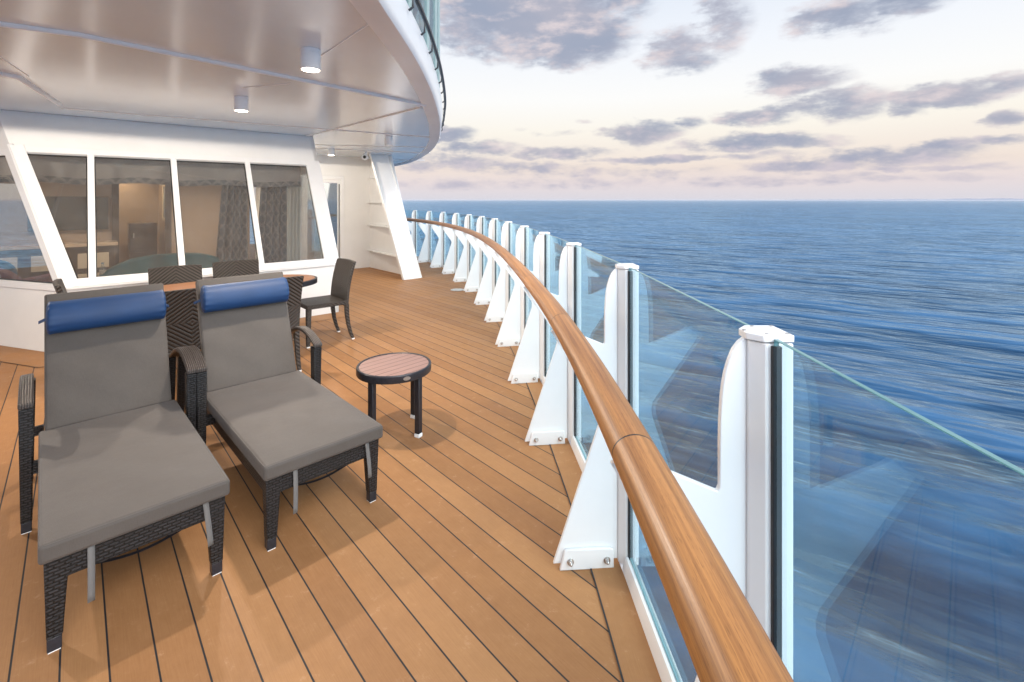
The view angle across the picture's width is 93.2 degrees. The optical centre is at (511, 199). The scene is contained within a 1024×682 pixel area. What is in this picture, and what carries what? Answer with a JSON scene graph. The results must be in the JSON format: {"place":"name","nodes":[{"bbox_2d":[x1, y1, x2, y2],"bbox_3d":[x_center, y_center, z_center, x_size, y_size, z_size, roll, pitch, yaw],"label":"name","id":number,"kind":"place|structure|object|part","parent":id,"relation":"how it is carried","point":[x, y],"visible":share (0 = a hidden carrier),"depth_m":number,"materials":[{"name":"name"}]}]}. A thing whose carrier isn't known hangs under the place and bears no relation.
{"place":"outdoors","nodes":[
{"label":"outdoors","id":0,"kind":"place"},
{"bbox_2d":[0,244,621,681],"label":"deck","id":1,"kind":"structure","parent":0,"point":[434,562],"depth_m":2.12,"materials":[{"name":"brown wood"}]},
{"bbox_2d":[52,279,66,292],"bbox_3d":[-3.746,1.152,4.359,0.573,0.896,0.476,0,0,-42],"label":"dining chair","id":2,"kind":"object","parent":1,"relation":"on","point":[59,286],"visible":0.18,"depth_m":4.13,"materials":[{"name":"wicker"}]},
{"bbox_2d":[17,283,229,653],"bbox_3d":[-1.980,1.064,2.444,0.732,1.072,1.616,0,0,-44],"label":"lounge chair","id":3,"kind":"object","parent":1,"relation":"on","point":[125,461],"visible":1,"depth_m":2.32,"materials":[{"name":"fabric"}]},
{"bbox_2d":[0,312,344,366],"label":"deck border","id":4,"kind":"object","parent":1,"relation":"on","point":[27,357],"visible":0.4,"depth_m":5.00,"materials":[{"name":"brown wood"}]},
{"bbox_2d":[148,264,201,284],"bbox_3d":[-3.421,1.152,4.976,0.476,0.896,0.573,0,0,-42],"label":"dining chair","id":5,"kind":"object","parent":1,"relation":"on","point":[166,275],"visible":0.15,"depth_m":5.14,"materials":[{"name":"wicker"}]},
{"bbox_2d":[164,288,200,352],"bbox_3d":[-2.719,1.152,4.054,0.476,0.896,0.573,0,0,-42],"label":"dining chair","id":6,"kind":"object","parent":1,"relation":"on","point":[182,323],"visible":0.2,"depth_m":3.84,"materials":[{"name":"wicker"}]},
{"bbox_2d":[0,110,421,351],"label":"deck house","id":7,"kind":"structure","parent":1,"relation":"on","point":[373,231],"depth_m":6.89,"materials":[{"name":"white paint"}]},
{"bbox_2d":[0,268,52,281],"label":"sofa","id":8,"kind":"object","parent":7,"relation":"on","point":[6,274],"visible":0.12,"depth_m":6.25,"materials":[{"name":"fabric"}]},
{"bbox_2d":[0,260,17,273],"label":"cushion","id":9,"kind":"object","parent":8,"relation":"on","point":[7,266],"visible":0.41,"depth_m":6.35,"materials":[{"name":"blue fabric"}]},
{"bbox_2d":[0,279,54,290],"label":"side window frame","id":10,"kind":"structure","parent":7,"relation":"in","point":[3,283],"depth_m":5.14,"materials":[{"name":"white metal"}]},
{"bbox_2d":[4,149,56,280],"bbox_3d":[-5.058,0.200,5.141,0.963,1.529,0.060,0,0,18],"label":"side window frame","id":11,"kind":"structure","parent":7,"relation":"in","point":[7,154],"depth_m":5.12,"materials":[{"name":"white metal"}]},
{"bbox_2d":[10,144,78,288],"bbox_3d":[-4.988,0.162,5.155,0.994,1.550,0.123,0,0,18],"label":"window frame","id":12,"kind":"structure","parent":7,"relation":"in","point":[54,241],"depth_m":5.13,"materials":[{"name":"white metal"}]},
{"bbox_2d":[0,241,117,278],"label":"sideboard","id":13,"kind":"object","parent":7,"relation":"on","point":[27,260],"visible":0.39,"depth_m":7.77,"materials":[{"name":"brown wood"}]},
{"bbox_2d":[28,196,107,231],"bbox_3d":[-7.578,0.230,8.289,1.020,0.580,0.054,0,0,-42],"label":"television","id":14,"kind":"object","parent":7,"relation":"attached to","point":[68,212],"visible":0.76,"depth_m":8.30,"materials":[{"name":"grey"}]},
{"bbox_2d":[87,155,95,277],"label":"window frame","id":15,"kind":"structure","parent":7,"relation":"in","point":[90,158],"depth_m":5.38,"materials":[{"name":"white metal"}]},
{"bbox_2d":[128,222,156,259],"bbox_3d":[-7.768,1.030,10.171,0.460,1.100,0.455,0,0,-42],"label":"minibar cabinet","id":16,"kind":"object","parent":7,"relation":"on","point":[142,238],"visible":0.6,"depth_m":10.02,"materials":[{"name":"brown wood"}]},
{"bbox_3d":[-7.626,1.300,10.020,0.410,0.440,0.040,0,0,-42],"label":"door","id":17,"kind":"part","parent":16,"relation":"part of","materials":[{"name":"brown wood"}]},
{"bbox_3d":[-7.626,0.780,10.020,0.410,0.440,0.040,0,0,-42],"label":"door","id":18,"kind":"part","parent":16,"relation":"part of","materials":[{"name":"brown wood"}]},
{"bbox_2d":[0,155,300,186],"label":"pelmet","id":19,"kind":"object","parent":7,"relation":"attached to","point":[62,169],"visible":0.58,"depth_m":6.30,"materials":[{"name":"grey fabric"}]},
{"bbox_2d":[99,253,225,275],"bbox_3d":[-4.903,1.165,6.894,1.510,0.850,0.760,0,0,-42],"label":"sofa","id":20,"kind":"object","parent":7,"relation":"on","point":[142,264],"visible":0.27,"depth_m":6.49,"materials":[{"name":"teal fabric"}]},
{"bbox_2d":[162,185,164,220],"bbox_3d":[-7.144,0.050,9.950,0.035,0.750,0.470,0,0,-42],"label":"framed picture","id":21,"kind":"object","parent":7,"relation":"attached to","point":[163,202],"visible":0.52,"depth_m":10.08,"materials":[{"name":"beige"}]},
{"bbox_2d":[24,146,306,165],"bbox_3d":[-4.245,-0.550,6.340,3.225,0.092,0.086,0,0,-42],"label":"window frame","id":22,"kind":"structure","parent":7,"relation":"in","point":[29,149],"depth_m":6.08,"materials":[{"name":"white metal"}]},
{"bbox_2d":[170,159,184,264],"bbox_3d":[-4.117,0.161,5.956,0.062,1.416,0.780,0,0,-42],"label":"window frame","id":23,"kind":"structure","parent":7,"relation":"in","point":[177,210],"depth_m":5.93,"materials":[{"name":"white metal"}]},
{"bbox_2d":[75,259,325,286],"bbox_3d":[-3.585,0.876,5.932,2.792,0.110,0.101,0,0,-42],"label":"window frame","id":24,"kind":"structure","parent":7,"relation":"in","point":[91,281],"depth_m":5.41,"materials":[{"name":"white metal"}]},
{"bbox_2d":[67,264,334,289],"bbox_3d":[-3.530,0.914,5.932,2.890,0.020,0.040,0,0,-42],"label":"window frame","id":25,"kind":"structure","parent":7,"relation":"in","point":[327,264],"depth_m":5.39,"materials":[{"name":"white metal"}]},
{"bbox_2d":[0,0,445,165],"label":"deck","id":26,"kind":"structure","parent":7,"relation":"on","point":[371,84],"depth_m":3.70,"materials":[{"name":"white paint"}]},
{"bbox_2d":[234,96,248,111],"bbox_3d":[-2.630,-0.931,4.700,0.125,0.136,0.125,0,0,0],"label":"downlight","id":27,"kind":"object","parent":26,"relation":"attached to","point":[241,103],"visible":1,"depth_m":4.65,"materials":[{"name":"white metal"}]},
{"bbox_2d":[300,47,320,72],"bbox_3d":[-1.340,-0.931,3.220,0.125,0.136,0.125,0,0,0],"label":"downlight","id":28,"kind":"object","parent":26,"relation":"attached to","point":[310,59],"visible":1,"depth_m":3.17,"materials":[{"name":"white metal"}]},
{"bbox_2d":[328,148,334,155],"bbox_3d":[-3.500,-0.931,9.360,0.125,0.136,0.125,0,0,0],"label":"downlight","id":29,"kind":"object","parent":26,"relation":"attached to","point":[331,151],"visible":1,"depth_m":9.31,"materials":[{"name":"white metal"}]},
{"bbox_2d":[361,153,367,159],"bbox_3d":[-3.090,-0.919,10.197,0.132,0.171,0.126,0,0,0],"label":"security camera","id":30,"kind":"object","parent":26,"relation":"attached to","point":[364,156],"visible":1,"depth_m":10.14,"materials":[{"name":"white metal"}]},
{"bbox_2d":[385,136,392,145],"bbox_3d":[-1.950,-0.931,7.650,0.125,0.136,0.125,0,0,0],"label":"downlight","id":31,"kind":"object","parent":26,"relation":"attached to","point":[388,140],"visible":1,"depth_m":7.60,"materials":[{"name":"white metal"}]},
{"bbox_2d":[216,185,247,261],"bbox_3d":[-4.124,0.645,7.087,0.503,1.851,0.093,0,0,-42],"label":"curtain","id":32,"kind":"object","parent":7,"relation":"hanging from","point":[232,240],"visible":0.52,"depth_m":7.11,"materials":[{"name":"grey fabric"}]},
{"bbox_2d":[244,162,263,263],"bbox_3d":[-3.483,0.161,6.529,0.062,1.416,0.780,0,0,-42],"label":"window frame","id":33,"kind":"structure","parent":7,"relation":"in","point":[247,164],"depth_m":6.50,"materials":[{"name":"white metal"}]},
{"bbox_2d":[256,186,286,262],"bbox_3d":[-3.734,0.645,7.506,0.503,1.850,0.093,0,0,-42],"label":"curtain","id":34,"kind":"object","parent":7,"relation":"hanging from","point":[273,217],"visible":0.59,"depth_m":7.54,"materials":[{"name":"grey fabric"}]},
{"bbox_2d":[287,186,300,260],"bbox_3d":[-3.418,0.645,7.589,0.204,1.850,0.092,0,0,-42],"label":"curtain","id":35,"kind":"object","parent":7,"relation":"hanging from","point":[293,223],"visible":0.61,"depth_m":7.58,"materials":[{"name":"grey fabric"}]},
{"bbox_2d":[301,176,301,259],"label":"return window frame","id":36,"kind":"structure","parent":7,"relation":"in","point":[301,176],"depth_m":8.02,"materials":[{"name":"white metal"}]},
{"bbox_2d":[306,160,338,264],"bbox_3d":[-2.805,0.163,7.129,0.200,1.526,0.838,0,0,-42],"label":"window frame","id":37,"kind":"structure","parent":7,"relation":"in","point":[324,224],"depth_m":7.09,"materials":[{"name":"white metal"}]},
{"bbox_2d":[305,179,339,259],"bbox_3d":[-4.220,0.569,10.775,0.786,2.043,0.038,0,0,-42],"label":"door frame","id":38,"kind":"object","parent":7,"relation":"in","point":[306,180],"depth_m":10.99,"materials":[{"name":"white metal"}]},
{"bbox_2d":[212,259,258,277],"bbox_3d":[-3.041,1.152,5.436,0.476,0.896,0.573,0,0,-42],"label":"dining chair","id":39,"kind":"object","parent":1,"relation":"on","point":[234,268],"visible":0.16,"depth_m":5.60,"materials":[{"name":"wicker"}]},
{"bbox_2d":[163,274,316,341],"bbox_3d":[-2.900,1.228,4.860,1.820,0.745,0.940,0,0,-42],"label":"dining table","id":40,"kind":"object","parent":1,"relation":"on","point":[308,280],"visible":0.19,"depth_m":5.01,"materials":[{"name":"brown wood"}]},
{"bbox_2d":[176,272,382,550],"bbox_3d":[-1.457,1.064,2.942,0.732,1.072,1.616,0,0,-44],"label":"lounge chair","id":41,"kind":"object","parent":1,"relation":"on","point":[272,416],"visible":0.94,"depth_m":2.84,"materials":[{"name":"fabric"}]},
{"bbox_2d":[285,276,303,370],"bbox_3d":[-2.294,1.152,4.554,0.476,0.896,0.573,0,0,-42],"label":"dining chair","id":42,"kind":"object","parent":1,"relation":"on","point":[295,283],"visible":0.29,"depth_m":4.51,"materials":[{"name":"wicker"}]},
{"bbox_2d":[293,258,355,348],"bbox_3d":[-2.144,1.152,5.561,0.573,0.896,0.476,0,0,-42],"label":"dining chair","id":43,"kind":"object","parent":1,"relation":"on","point":[342,279],"visible":0.9,"depth_m":5.55,"materials":[{"name":"wicker"}]},
{"bbox_2d":[356,352,430,437],"bbox_3d":[-0.820,1.370,3.370,0.508,0.460,0.508,0,0,42],"label":"side table","id":44,"kind":"object","parent":1,"relation":"on","point":[394,368],"visible":0.86,"depth_m":3.26,"materials":[{"name":"brown wood"}]},
{"bbox_2d":[407,210,416,255],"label":"railing post","id":45,"kind":"object","parent":1,"relation":"on","point":[412,226],"visible":0.45,"depth_m":13.35,"materials":[{"name":"white metal"}]},
{"bbox_2d":[417,211,431,262],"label":"railing post","id":46,"kind":"object","parent":1,"relation":"on","point":[425,254],"visible":0.94,"depth_m":12.42,"materials":[{"name":"white metal"}]},
{"bbox_2d":[429,212,444,267],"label":"railing post","id":47,"kind":"object","parent":1,"relation":"on","point":[438,259],"visible":0.96,"depth_m":11.46,"materials":[{"name":"white metal"}]},
{"bbox_2d":[441,213,458,273],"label":"railing post","id":48,"kind":"object","parent":1,"relation":"on","point":[451,263],"visible":0.91,"depth_m":10.48,"materials":[{"name":"white metal"}]},
{"bbox_2d":[451,288,463,290],"bbox_3d":[-0.970,1.591,8.580,0.240,0.009,0.240,0,0,-42],"label":"deck plate","id":49,"kind":"object","parent":1,"relation":"on","point":[457,289],"visible":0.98,"depth_m":8.59,"materials":[{"name":"silver metal"}]},
{"bbox_2d":[452,214,471,281],"bbox_3d":[-0.981,0.941,9.467,0.378,1.318,0.099,0,0,-18],"label":"railing post","id":50,"kind":"object","parent":1,"relation":"on","point":[463,268],"visible":0.87,"depth_m":9.47,"materials":[{"name":"white metal"}]},
{"bbox_2d":[463,216,484,291],"bbox_3d":[-0.670,0.941,8.447,0.378,1.318,0.099,0,0,-16],"label":"railing post","id":51,"kind":"object","parent":1,"relation":"on","point":[475,276],"visible":0.81,"depth_m":8.44,"materials":[{"name":"white metal"}]},
{"bbox_2d":[473,218,497,304],"bbox_3d":[-0.407,0.941,7.411,0.378,1.318,0.099,0,0,-13],"label":"railing post","id":52,"kind":"object","parent":1,"relation":"on","point":[487,286],"visible":0.83,"depth_m":7.41,"materials":[{"name":"white metal"}]},
{"bbox_2d":[311,244,661,681],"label":"deck margin","id":53,"kind":"object","parent":1,"relation":"on","point":[634,655],"visible":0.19,"depth_m":1.90,"materials":[{"name":"brown wood"}]},
{"bbox_2d":[483,221,511,321],"bbox_3d":[-0.189,0.941,6.365,0.378,1.318,0.099,0,0,-11],"label":"railing post","id":54,"kind":"object","parent":1,"relation":"on","point":[499,301],"visible":0.79,"depth_m":6.36,"materials":[{"name":"white metal"}]},
{"bbox_2d":[494,225,528,346],"bbox_3d":[-0.008,0.941,5.310,0.378,1.318,0.099,0,0,-9],"label":"railing post","id":55,"kind":"object","parent":1,"relation":"on","point":[514,322],"visible":0.81,"depth_m":5.30,"materials":[{"name":"white metal"}]},
{"bbox_2d":[429,264,623,681],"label":"deck margin seam","id":56,"kind":"object","parent":1,"relation":"on","point":[620,671],"visible":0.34,"depth_m":1.94,"materials":[{"name":"black"}]},
{"bbox_2d":[507,232,549,383],"bbox_3d":[0.141,0.941,4.250,0.378,1.318,0.099,0,0,-7],"label":"railing post","id":57,"kind":"object","parent":1,"relation":"on","point":[531,363],"visible":0.88,"depth_m":4.24,"materials":[{"name":"white metal"}]},
{"bbox_2d":[523,242,580,445],"bbox_3d":[0.262,0.941,3.185,0.378,1.318,0.099,0,0,-6],"label":"railing post","id":58,"kind":"object","parent":1,"relation":"on","point":[556,418],"visible":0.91,"depth_m":3.17,"materials":[{"name":"white metal"}]},
{"bbox_2d":[542,233,570,444],"bbox_3d":[0.350,1.095,3.735,0.068,1.609,0.987,0,0,-7],"label":"glass panel","id":59,"kind":"object","parent":58,"relation":"attached to","point":[543,379],"visible":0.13,"depth_m":4.12,"materials":[{"name":"clear glass"}]},
{"bbox_2d":[551,263,638,570],"bbox_3d":[0.358,0.941,2.120,0.378,1.318,0.099,0,0,-4],"label":"railing post","id":60,"kind":"object","parent":1,"relation":"on","point":[601,528],"visible":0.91,"depth_m":2.11,"materials":[{"name":"white metal"}]},
{"bbox_2d":[571,245,622,570],"bbox_3d":[0.460,1.095,2.665,0.068,1.609,0.987,0,0,-5],"label":"glass panel","id":61,"kind":"object","parent":60,"relation":"attached to","point":[579,451],"visible":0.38,"depth_m":2.96,"materials":[{"name":"clear glass"}]},
{"bbox_2d":[610,325,793,681],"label":"railing post","id":62,"kind":"object","parent":1,"relation":"on","point":[743,509],"visible":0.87,"depth_m":1.03,"materials":[{"name":"white metal"}]},
{"bbox_2d":[330,214,793,681],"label":"handrail","id":63,"kind":"object","parent":62,"relation":"attached to","point":[725,636],"visible":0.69,"depth_m":0.71,"materials":[{"name":"brown wood"}]},
{"bbox_2d":[623,267,748,681],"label":"glass panel","id":64,"kind":"object","parent":62,"relation":"attached to","point":[666,665],"visible":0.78,"depth_m":1.75,"materials":[{"name":"clear glass"}]},
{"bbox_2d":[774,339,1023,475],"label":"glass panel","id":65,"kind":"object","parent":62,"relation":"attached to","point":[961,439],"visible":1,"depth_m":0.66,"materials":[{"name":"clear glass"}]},
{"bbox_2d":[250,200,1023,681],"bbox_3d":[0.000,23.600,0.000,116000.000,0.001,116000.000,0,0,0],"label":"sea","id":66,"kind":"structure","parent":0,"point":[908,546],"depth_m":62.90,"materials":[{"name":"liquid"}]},
{"bbox_2d":[795,198,1023,199],"bbox_3d":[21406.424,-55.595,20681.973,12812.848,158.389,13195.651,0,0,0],"label":"distant coast","id":67,"kind":"structure","parent":66,"relation":"on","point":[924,199],"depth_m":23682.35,"materials":[{"name":"blue"}]},
{"bbox_2d":[254,0,1023,199],"label":"sky","id":68,"kind":"structure","parent":0,"point":[546,99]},
{"bbox_3d":[-5.361,1.294,6.103,0.620,0.578,0.500,0,0,-42],"label":"coffee table","id":69,"kind":"object","parent":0,"visible":0},
{"bbox_2d":[99,262,105,273],"bbox_3d":[-5.216,0.900,6.166,0.067,0.207,0.068,0,0,-42],"label":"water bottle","id":70,"kind":"object","parent":69,"relation":"on","point":[102,271],"visible":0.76,"depth_m":6.14,"materials":[{"name":"clear plastic"}]}
]}

